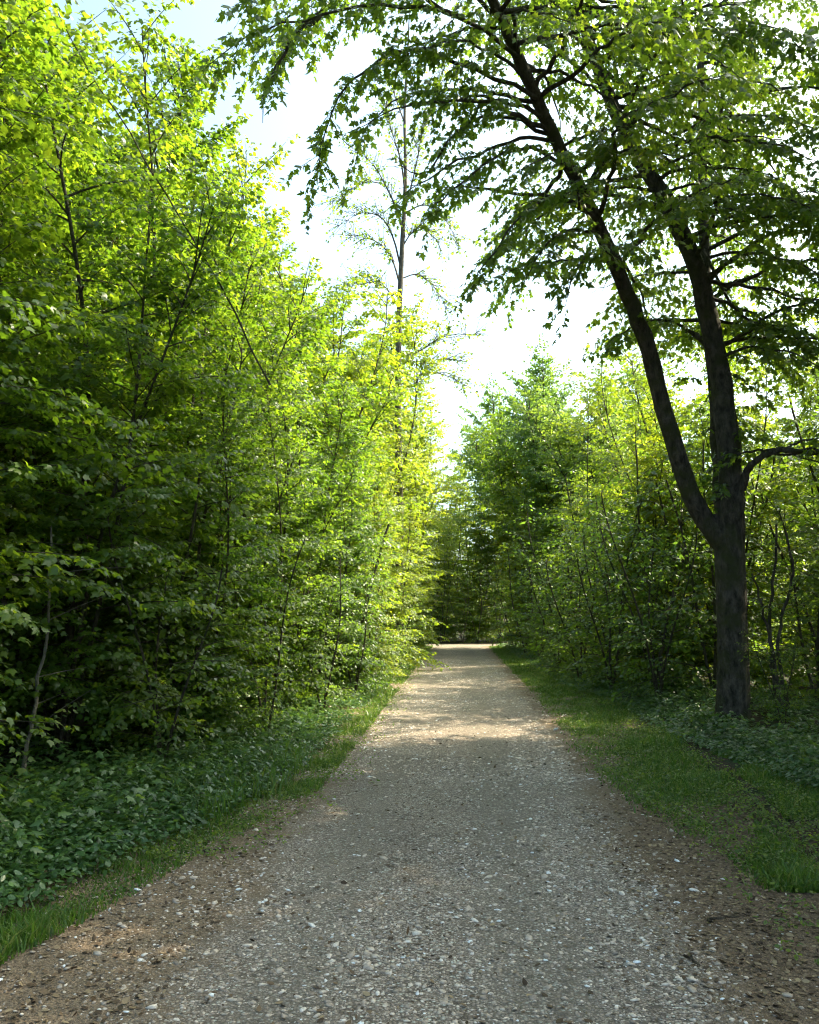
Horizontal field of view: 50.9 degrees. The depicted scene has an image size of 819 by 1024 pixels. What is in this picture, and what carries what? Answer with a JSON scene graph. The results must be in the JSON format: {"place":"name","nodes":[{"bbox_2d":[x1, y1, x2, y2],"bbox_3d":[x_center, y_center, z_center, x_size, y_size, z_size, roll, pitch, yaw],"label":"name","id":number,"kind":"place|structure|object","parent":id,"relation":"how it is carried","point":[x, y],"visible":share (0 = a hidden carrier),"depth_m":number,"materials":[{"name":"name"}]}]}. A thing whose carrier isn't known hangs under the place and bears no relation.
{"place":"outdoors","nodes":[
{"label":"outdoors","id":0,"kind":"place"},
{"bbox_2d":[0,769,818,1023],"bbox_3d":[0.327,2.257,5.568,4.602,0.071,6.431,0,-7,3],"label":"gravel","id":1,"kind":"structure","parent":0,"point":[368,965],"depth_m":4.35,"materials":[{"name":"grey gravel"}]},
{"bbox_2d":[0,614,818,1023],"bbox_3d":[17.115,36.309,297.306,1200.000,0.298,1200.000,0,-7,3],"label":"ground","id":2,"kind":"structure","parent":0,"point":[24,958],"depth_m":4.97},
{"bbox_2d":[0,194,111,661],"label":"young maple","id":3,"kind":"object","parent":2,"relation":"on","point":[37,453],"visible":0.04,"depth_m":10.07,"materials":[{"name":"green plant"}]},
{"bbox_2d":[13,526,129,768],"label":"sapling","id":4,"kind":"object","parent":2,"relation":"on","point":[31,726],"visible":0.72,"depth_m":7.61,"materials":[{"name":"green plant"}]},
{"bbox_2d":[0,306,148,731],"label":"shrub","id":5,"kind":"object","parent":2,"relation":"on","point":[14,458],"visible":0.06,"depth_m":9.94,"materials":[{"name":"green plant"}]},
{"bbox_2d":[0,0,167,491],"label":"broadleaf tree","id":6,"kind":"object","parent":2,"relation":"on","point":[93,86],"visible":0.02,"depth_m":13.54,"materials":[{"name":"green plant"}]},
{"bbox_2d":[0,0,178,837],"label":"young maple","id":7,"kind":"object","parent":2,"relation":"on","point":[26,131],"visible":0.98,"depth_m":7.26,"materials":[{"name":"green plant"}]},
{"bbox_2d":[0,199,197,711],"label":"young maple","id":8,"kind":"object","parent":2,"relation":"on","point":[102,301],"visible":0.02,"depth_m":13.02,"materials":[{"name":"green plant"}]},
{"bbox_2d":[1,109,239,695],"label":"young maple","id":9,"kind":"object","parent":2,"relation":"on","point":[142,165],"visible":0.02,"depth_m":13.32,"materials":[{"name":"green plant"}]},
{"bbox_2d":[0,0,261,774],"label":"young maple","id":10,"kind":"object","parent":2,"relation":"on","point":[18,698],"visible":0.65,"depth_m":8.80,"materials":[{"name":"green plant"}]},
{"bbox_2d":[51,0,270,385],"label":"leaning stem","id":11,"kind":"object","parent":10,"relation":"attached to","point":[263,372],"visible":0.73,"depth_m":9.42,"materials":[{"name":"brown plant"}]},
{"bbox_2d":[0,0,261,729],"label":"young maple","id":12,"kind":"object","parent":2,"relation":"on","point":[148,143],"visible":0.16,"depth_m":10.98,"materials":[{"name":"green plant"}]},
{"bbox_2d":[10,0,271,459],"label":"broadleaf tree","id":13,"kind":"object","parent":2,"relation":"on","point":[206,147],"visible":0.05,"depth_m":17.00,"materials":[{"name":"green plant"}]},
{"bbox_2d":[41,403,273,741],"bbox_3d":[-2.836,0.793,10.543,2.948,4.481,2.388,-4,-8,33],"label":"shrub","id":14,"kind":"object","parent":2,"relation":"on","point":[187,515],"visible":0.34,"depth_m":9.83,"materials":[{"name":"green plant"}]},
{"bbox_2d":[73,496,258,770],"bbox_3d":[-2.567,1.316,8.701,1.867,2.864,1.512,4,-8,-29],"label":"shrub","id":15,"kind":"object","parent":2,"relation":"on","point":[194,661],"visible":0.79,"depth_m":8.51,"materials":[{"name":"green plant"}]},
{"bbox_2d":[69,304,308,750],"bbox_3d":[-2.591,0.077,10.387,2.891,5.764,2.788,2,-7,-14],"label":"young maple","id":16,"kind":"object","parent":2,"relation":"on","point":[225,440],"visible":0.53,"depth_m":10.18,"materials":[{"name":"green plant"}]},
{"bbox_2d":[0,662,379,880],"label":"seedlings","id":17,"kind":"object","parent":2,"relation":"on","point":[104,795],"visible":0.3,"depth_m":7.04,"materials":[{"name":"green plant"}]},
{"bbox_2d":[68,188,347,723],"bbox_3d":[-2.990,-0.805,13.209,4.771,8.496,4.856,2,-7,-19],"label":"young maple","id":18,"kind":"object","parent":2,"relation":"on","point":[295,306],"visible":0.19,"depth_m":12.73,"materials":[{"name":"green plant"}]},
{"bbox_2d":[100,108,315,473],"bbox_3d":[-5.900,-2.889,21.114,7.641,14.811,6.623,-5,-8,35],"label":"broadleaf tree","id":19,"kind":"object","parent":2,"relation":"on","point":[242,162],"visible":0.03,"depth_m":20.73,"materials":[{"name":"green plant"}]},
{"bbox_2d":[3,658,412,832],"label":"tall grass","id":20,"kind":"structure","parent":2,"relation":"on","point":[242,803],"depth_m":7.72,"materials":[{"name":"green plant"}]},
{"bbox_2d":[0,643,426,910],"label":"ground cover","id":21,"kind":"object","parent":2,"relation":"on","point":[109,844],"visible":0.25,"depth_m":6.49,"materials":[{"name":"green plant"}]},
{"bbox_2d":[92,216,338,695],"bbox_3d":[-3.672,-1.267,15.629,5.116,9.677,4.933,3,-7,-26],"label":"young maple","id":22,"kind":"object","parent":2,"relation":"on","point":[268,263],"visible":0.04,"depth_m":15.45,"materials":[{"name":"green plant"}]},
{"bbox_2d":[152,433,320,706],"bbox_3d":[-2.777,1.038,13.320,2.659,4.530,3.257,2,-7,-15],"label":"shrub","id":23,"kind":"object","parent":2,"relation":"on","point":[306,603],"visible":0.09,"depth_m":13.33,"materials":[{"name":"green plant"}]},
{"bbox_2d":[169,221,318,602],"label":"young maple","id":24,"kind":"object","parent":2,"relation":"on","point":[276,250],"depth_m":18.82,"materials":[{"name":"green plant"}]},
{"bbox_2d":[206,524,326,734],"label":"shrub","id":25,"kind":"object","parent":2,"relation":"on","point":[271,680],"visible":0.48,"depth_m":10.94,"materials":[{"name":"green plant"}]},
{"bbox_2d":[181,351,379,715],"bbox_3d":[-2.061,0.386,13.385,3.362,6.000,3.303,-6,-9,40],"label":"young maple","id":26,"kind":"object","parent":2,"relation":"on","point":[320,544],"visible":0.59,"depth_m":13.29,"materials":[{"name":"green plant"}]},
{"bbox_2d":[185,220,423,667],"bbox_3d":[-2.706,-0.979,18.289,5.872,10.067,5.976,4,-8,-33],"label":"young maple","id":27,"kind":"object","parent":2,"relation":"on","point":[320,415],"visible":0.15,"depth_m":18.81,"materials":[{"name":"green plant"}]},
{"bbox_2d":[189,210,423,673],"bbox_3d":[-3.199,-1.272,21.841,7.171,11.379,6.160,1,-7,-6],"label":"young maple","id":28,"kind":"object","parent":2,"relation":"on","point":[349,375],"visible":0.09,"depth_m":21.93,"materials":[{"name":"green plant"}]},
{"bbox_2d":[261,264,380,658],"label":"young maple","id":29,"kind":"object","parent":2,"relation":"on","point":[355,322],"visible":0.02,"depth_m":22.84,"materials":[{"name":"green plant"}]},
{"bbox_2d":[269,549,376,713],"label":"shrub","id":30,"kind":"object","parent":2,"relation":"on","point":[340,695],"visible":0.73,"depth_m":13.22,"materials":[{"name":"green plant"}]},
{"bbox_2d":[258,366,399,695],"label":"young maple","id":31,"kind":"object","parent":2,"relation":"on","point":[354,522],"visible":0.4,"depth_m":16.40,"materials":[{"name":"green plant"}]},
{"bbox_2d":[314,544,396,696],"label":"shrub","id":32,"kind":"object","parent":2,"relation":"on","point":[362,686],"visible":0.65,"depth_m":15.99,"materials":[{"name":"green plant"}]},
{"bbox_2d":[274,300,438,613],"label":"young maple","id":33,"kind":"object","parent":2,"relation":"on","point":[391,368],"visible":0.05,"depth_m":29.95,"materials":[{"name":"green plant"}]},
{"bbox_2d":[322,426,411,676],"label":"young maple","id":34,"kind":"object","parent":2,"relation":"on","point":[370,502],"visible":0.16,"depth_m":19.77,"materials":[{"name":"green plant"}]},
{"bbox_2d":[283,278,452,671],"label":"young maple","id":35,"kind":"object","parent":2,"relation":"on","point":[393,442],"visible":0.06,"depth_m":25.49,"materials":[{"name":"green plant"}]},
{"bbox_2d":[343,563,405,682],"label":"shrub","id":36,"kind":"object","parent":2,"relation":"on","point":[380,671],"visible":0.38,"depth_m":19.12,"materials":[{"name":"green plant"}]},
{"bbox_2d":[309,441,442,665],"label":"young maple","id":37,"kind":"object","parent":2,"relation":"on","point":[397,569],"visible":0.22,"depth_m":23.02,"materials":[{"name":"green plant"}]},
{"bbox_2d":[330,360,447,641],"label":"young maple","id":38,"kind":"object","parent":2,"relation":"on","point":[437,431],"visible":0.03,"depth_m":34.16,"materials":[{"name":"green plant"}]},
{"bbox_2d":[372,564,418,670],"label":"shrub","id":39,"kind":"object","parent":2,"relation":"on","point":[404,637],"visible":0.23,"depth_m":22.50,"materials":[{"name":"green plant"}]},
{"bbox_2d":[314,13,493,654],"bbox_3d":[-0.430,-6.081,28.060,6.202,22.209,5.298,0,-7,3],"label":"sparse tree","id":40,"kind":"object","parent":2,"relation":"on","point":[400,255],"visible":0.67,"depth_m":28.09,"materials":[{"name":"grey plant"}]},
{"bbox_2d":[371,443,439,665],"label":"young maple","id":41,"kind":"object","parent":2,"relation":"on","point":[417,552],"visible":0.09,"depth_m":27.02,"materials":[{"name":"green plant"}]},
{"bbox_2d":[0,645,818,965],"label":"grass","id":42,"kind":"structure","parent":2,"relation":"on","point":[34,927],"depth_m":7.29,"materials":[{"name":"green plant"}]},
{"bbox_2d":[356,346,462,646],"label":"young maple","id":43,"kind":"object","parent":2,"relation":"on","point":[439,450],"visible":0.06,"depth_m":39.00,"materials":[{"name":"green plant"}]},
{"bbox_2d":[388,458,449,654],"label":"young maple","id":44,"kind":"object","parent":2,"relation":"on","point":[430,523],"visible":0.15,"depth_m":31.57,"materials":[{"name":"green plant"}]},
{"bbox_2d":[420,517,467,641],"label":"young maple","id":45,"kind":"object","parent":2,"relation":"on","point":[441,558],"visible":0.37,"depth_m":47.77,"materials":[{"name":"green plant"}]},
{"bbox_2d":[411,423,478,637],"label":"young maple","id":46,"kind":"object","parent":2,"relation":"on","point":[444,500],"visible":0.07,"depth_m":57.52,"materials":[{"name":"green plant"}]},
{"bbox_2d":[425,552,465,641],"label":"shrub","id":47,"kind":"object","parent":2,"relation":"on","point":[445,630],"visible":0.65,"depth_m":47.00,"materials":[{"name":"green plant"}]},
{"bbox_2d":[443,578,479,642],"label":"shrub","id":48,"kind":"object","parent":2,"relation":"on","point":[464,626],"visible":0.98,"depth_m":45.91,"materials":[{"name":"green plant"}]},
{"bbox_2d":[434,441,498,638],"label":"young maple","id":49,"kind":"object","parent":2,"relation":"on","point":[462,492],"visible":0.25,"depth_m":53.39,"materials":[{"name":"green plant"}]},
{"bbox_2d":[438,495,497,641],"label":"young maple","id":50,"kind":"object","parent":2,"relation":"on","point":[470,555],"visible":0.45,"depth_m":48.88,"materials":[{"name":"green plant"}]},
{"bbox_2d":[446,550,503,642],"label":"shrub","id":51,"kind":"object","parent":2,"relation":"on","point":[477,619],"visible":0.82,"depth_m":46.62,"materials":[{"name":"green plant"}]},
{"bbox_2d":[462,501,522,641],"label":"young maple","id":52,"kind":"object","parent":2,"relation":"on","point":[491,548],"visible":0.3,"depth_m":48.23,"materials":[{"name":"green plant"}]},
{"bbox_2d":[480,564,512,641],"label":"shrub","id":53,"kind":"object","parent":2,"relation":"on","point":[500,629],"visible":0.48,"depth_m":45.92,"materials":[{"name":"green plant"}]},
{"bbox_2d":[481,548,528,648],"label":"shrub","id":54,"kind":"object","parent":2,"relation":"on","point":[496,623],"visible":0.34,"depth_m":37.58,"materials":[{"name":"green plant"}]},
{"bbox_2d":[195,0,818,726],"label":"forked maple","id":55,"kind":"object","parent":2,"relation":"on","point":[663,38],"visible":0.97,"depth_m":10.90,"materials":[{"name":"green plant"}]},
{"bbox_2d":[449,373,582,620],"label":"broadleaf tree","id":56,"kind":"object","parent":2,"relation":"on","point":[475,447],"visible":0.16,"depth_m":49.55,"materials":[{"name":"green plant"}]},
{"bbox_2d":[489,542,548,653],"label":"shrub","id":57,"kind":"object","parent":2,"relation":"on","point":[509,638],"visible":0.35,"depth_m":32.59,"materials":[{"name":"green plant"}]},
{"bbox_2d":[486,487,556,645],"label":"young maple","id":58,"kind":"object","parent":2,"relation":"on","point":[502,559],"visible":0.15,"depth_m":38.33,"materials":[{"name":"green plant"}]},
{"bbox_2d":[463,363,586,631],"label":"broadleaf tree","id":59,"kind":"object","parent":2,"relation":"on","point":[501,475],"visible":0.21,"depth_m":39.69,"materials":[{"name":"green plant"}]},
{"bbox_2d":[498,485,558,648],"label":"young maple","id":60,"kind":"object","parent":2,"relation":"on","point":[521,502],"visible":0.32,"depth_m":34.90,"materials":[{"name":"green plant"}]},
{"bbox_2d":[495,533,567,660],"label":"shrub","id":61,"kind":"object","parent":2,"relation":"on","point":[530,642],"visible":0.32,"depth_m":27.55,"materials":[{"name":"green plant"}]},
{"bbox_2d":[498,511,583,657],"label":"shrub","id":62,"kind":"object","parent":2,"relation":"on","point":[527,639],"visible":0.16,"depth_m":29.68,"materials":[{"name":"green plant"}]},
{"bbox_2d":[502,498,594,662],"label":"shrub","id":63,"kind":"object","parent":2,"relation":"on","point":[536,558],"visible":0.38,"depth_m":25.94,"materials":[{"name":"green plant"}]},
{"bbox_2d":[506,533,591,671],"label":"shrub","id":64,"kind":"object","parent":2,"relation":"on","point":[541,614],"visible":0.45,"depth_m":23.59,"materials":[{"name":"green plant"}]},
{"bbox_2d":[513,480,596,653],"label":"young maple","id":65,"kind":"object","parent":2,"relation":"on","point":[534,535],"visible":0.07,"depth_m":30.33,"materials":[{"name":"green plant"}]},
{"bbox_2d":[491,332,642,589],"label":"broadleaf tree","id":66,"kind":"object","parent":2,"relation":"on","point":[532,448],"visible":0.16,"depth_m":36.00,"materials":[{"name":"green plant"}]},
{"bbox_2d":[525,519,617,678],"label":"shrub","id":67,"kind":"object","parent":2,"relation":"on","point":[569,646],"visible":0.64,"depth_m":20.16,"materials":[{"name":"green plant"}]},
{"bbox_2d":[531,508,623,673],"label":"shrub","id":68,"kind":"object","parent":2,"relation":"on","point":[565,592],"visible":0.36,"depth_m":21.66,"materials":[{"name":"green plant"}]},
{"bbox_2d":[531,460,626,661],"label":"shrub","id":69,"kind":"object","parent":2,"relation":"on","point":[561,520],"visible":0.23,"depth_m":24.69,"materials":[{"name":"green plant"}]},
{"bbox_2d":[503,367,669,598],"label":"broadleaf tree","id":70,"kind":"object","parent":2,"relation":"on","point":[572,457],"visible":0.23,"depth_m":30.43,"materials":[{"name":"green plant"}]},
{"bbox_2d":[540,464,634,660],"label":"young maple","id":71,"kind":"object","parent":2,"relation":"on","point":[583,476],"visible":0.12,"depth_m":26.46,"materials":[{"name":"green plant"}]},
{"bbox_2d":[530,480,650,672],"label":"shrub","id":72,"kind":"object","parent":2,"relation":"on","point":[597,500],"visible":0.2,"depth_m":21.91,"materials":[{"name":"green plant"}]},
{"bbox_2d":[557,509,661,689],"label":"shrub","id":73,"kind":"object","parent":2,"relation":"on","point":[608,670],"visible":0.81,"depth_m":17.12,"materials":[{"name":"green plant"}]},
{"bbox_2d":[552,491,667,683],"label":"shrub","id":74,"kind":"object","parent":2,"relation":"on","point":[588,657],"visible":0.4,"depth_m":18.55,"materials":[{"name":"green plant"}]},
{"bbox_2d":[544,360,691,657],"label":"young maple","id":75,"kind":"object","parent":2,"relation":"on","point":[599,452],"visible":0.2,"depth_m":24.33,"materials":[{"name":"green plant"}]},
{"bbox_2d":[566,459,685,680],"bbox_3d":[4.909,1.491,19.198,2.865,5.107,3.538,-2,-7,14],"label":"shrub","id":76,"kind":"object","parent":2,"relation":"on","point":[627,520],"visible":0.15,"depth_m":18.99,"materials":[{"name":"green plant"}]},
{"bbox_2d":[574,502,711,691],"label":"shrub","id":77,"kind":"object","parent":2,"relation":"on","point":[678,635],"visible":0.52,"depth_m":15.97,"materials":[{"name":"green plant"}]},
{"bbox_2d":[574,472,716,703],"bbox_3d":[4.044,1.405,14.656,2.555,4.019,2.069,-1,-7,5],"label":"shrub","id":78,"kind":"object","parent":2,"relation":"on","point":[647,638],"visible":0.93,"depth_m":14.31,"materials":[{"name":"green plant"}]},
{"bbox_2d":[590,354,711,549],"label":"broadleaf tree","id":79,"kind":"object","parent":2,"relation":"on","point":[640,397],"visible":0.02,"depth_m":36.55,"materials":[{"name":"green plant"}]},
{"bbox_2d":[605,590,705,693],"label":"sapling","id":80,"kind":"object","parent":2,"relation":"on","point":[663,640],"visible":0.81,"depth_m":14.59,"materials":[{"name":"green plant"}]},
{"bbox_2d":[602,441,712,683],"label":"young maple","id":81,"kind":"object","parent":2,"relation":"on","point":[637,561],"visible":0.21,"depth_m":18.20,"materials":[{"name":"green plant"}]},
{"bbox_2d":[497,641,818,786],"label":"ground cover","id":82,"kind":"object","parent":2,"relation":"on","point":[805,770],"visible":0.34,"depth_m":11.01,"materials":[{"name":"green plant"}]},
{"bbox_2d":[504,641,818,767],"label":"seedlings","id":83,"kind":"object","parent":2,"relation":"on","point":[813,746],"visible":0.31,"depth_m":11.22,"materials":[{"name":"green plant"}]},
{"bbox_2d":[579,343,766,683],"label":"young maple","id":84,"kind":"object","parent":2,"relation":"on","point":[613,391],"visible":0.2,"depth_m":19.80,"materials":[{"name":"green plant"}]},
{"bbox_2d":[585,422,763,686],"bbox_3d":[5.256,0.947,17.257,2.898,5.624,3.358,6,-9,-41],"label":"shrub","id":85,"kind":"object","parent":2,"relation":"on","point":[638,497],"visible":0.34,"depth_m":17.09,"materials":[{"name":"green plant"}]},
{"bbox_2d":[602,426,813,695],"bbox_3d":[5.250,0.782,14.884,3.461,5.244,2.826,1,-7,-7],"label":"shrub","id":86,"kind":"object","parent":2,"relation":"on","point":[698,588],"visible":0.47,"depth_m":15.00,"materials":[{"name":"green plant"}]},
{"bbox_2d":[622,272,818,697],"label":"young maple","id":87,"kind":"object","parent":2,"relation":"on","point":[693,426],"visible":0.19,"depth_m":16.50,"materials":[{"name":"green plant"}]},
{"bbox_2d":[653,401,815,682],"bbox_3d":[6.805,0.632,18.078,3.508,6.610,4.065,-3,-7,26],"label":"shrub","id":88,"kind":"object","parent":2,"relation":"on","point":[784,488],"visible":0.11,"depth_m":17.18,"materials":[{"name":"green plant"}]},
{"bbox_2d":[691,440,801,668],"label":"young maple","id":89,"kind":"object","parent":2,"relation":"on","point":[775,624],"visible":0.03,"depth_m":22.42,"materials":[{"name":"green plant"}]},
{"bbox_2d":[736,623,817,729],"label":"shrub","id":90,"kind":"object","parent":2,"relation":"on","point":[798,707],"visible":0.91,"depth_m":11.03,"materials":[{"name":"green plant"}]},
{"bbox_2d":[738,563,815,713],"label":"sapling","id":91,"kind":"object","parent":2,"relation":"on","point":[774,661],"visible":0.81,"depth_m":12.17,"materials":[{"name":"plant"}]},
{"bbox_2d":[741,367,818,684],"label":"shrub","id":92,"kind":"object","parent":2,"relation":"on","point":[797,424],"visible":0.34,"depth_m":16.16,"materials":[{"name":"green plant"}]},
{"bbox_2d":[745,524,817,712],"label":"sapling","id":93,"kind":"object","parent":2,"relation":"on","point":[774,682],"visible":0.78,"depth_m":12.61,"materials":[{"name":"green plant"}]},
{"bbox_2d":[745,409,818,689],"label":"shrub","id":94,"kind":"object","parent":2,"relation":"on","point":[804,529],"visible":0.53,"depth_m":15.72,"materials":[{"name":"green plant"}]},
{"bbox_2d":[746,455,818,704],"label":"shrub","id":95,"kind":"object","parent":2,"relation":"on","point":[804,598],"visible":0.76,"depth_m":13.85,"materials":[{"name":"green plant"}]},
{"bbox_2d":[747,288,818,689],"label":"young maple","id":96,"kind":"object","parent":2,"relation":"on","point":[790,429],"visible":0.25,"depth_m":17.95,"materials":[{"name":"green plant"}]},
{"bbox_2d":[747,532,818,715],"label":"sapling","id":97,"kind":"object","parent":2,"relation":"on","point":[780,619],"visible":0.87,"depth_m":12.38,"materials":[{"name":"plant"}]},
{"bbox_2d":[749,446,818,659],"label":"young maple","id":98,"kind":"object","parent":2,"relation":"on","point":[795,624],"visible":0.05,"depth_m":25.19,"materials":[{"name":"green plant"}]},
{"bbox_2d":[751,385,818,628],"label":"young maple","id":99,"kind":"object","parent":2,"relation":"on","point":[800,504],"visible":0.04,"depth_m":35.91,"materials":[{"name":"green plant"}]},
{"bbox_2d":[778,12,818,355],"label":"broadleaf tree","id":100,"kind":"object","parent":2,"relation":"on","point":[815,119],"visible":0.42,"depth_m":13.50,"materials":[{"name":"green plant"}]},
{"bbox_2d":[15,646,818,1023],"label":"path","id":101,"kind":"structure","parent":0,"point":[381,836],"depth_m":4.72,"materials":[{"name":"grey gravel"}]},
{"bbox_2d":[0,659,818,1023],"bbox_3d":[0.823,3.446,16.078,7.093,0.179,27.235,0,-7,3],"label":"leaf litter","id":102,"kind":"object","parent":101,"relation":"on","point":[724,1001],"visible":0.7,"depth_m":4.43,"materials":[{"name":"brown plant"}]},
{"bbox_2d":[283,659,643,781],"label":"gravel","id":103,"kind":"structure","parent":101,"relation":"on","point":[516,757],"depth_m":10.98,"materials":[{"name":"grey gravel"}]},
{"bbox_2d":[17,0,818,612],"label":"sky","id":104,"kind":"structure","parent":0,"point":[307,101],"materials":[{"name":"white"}]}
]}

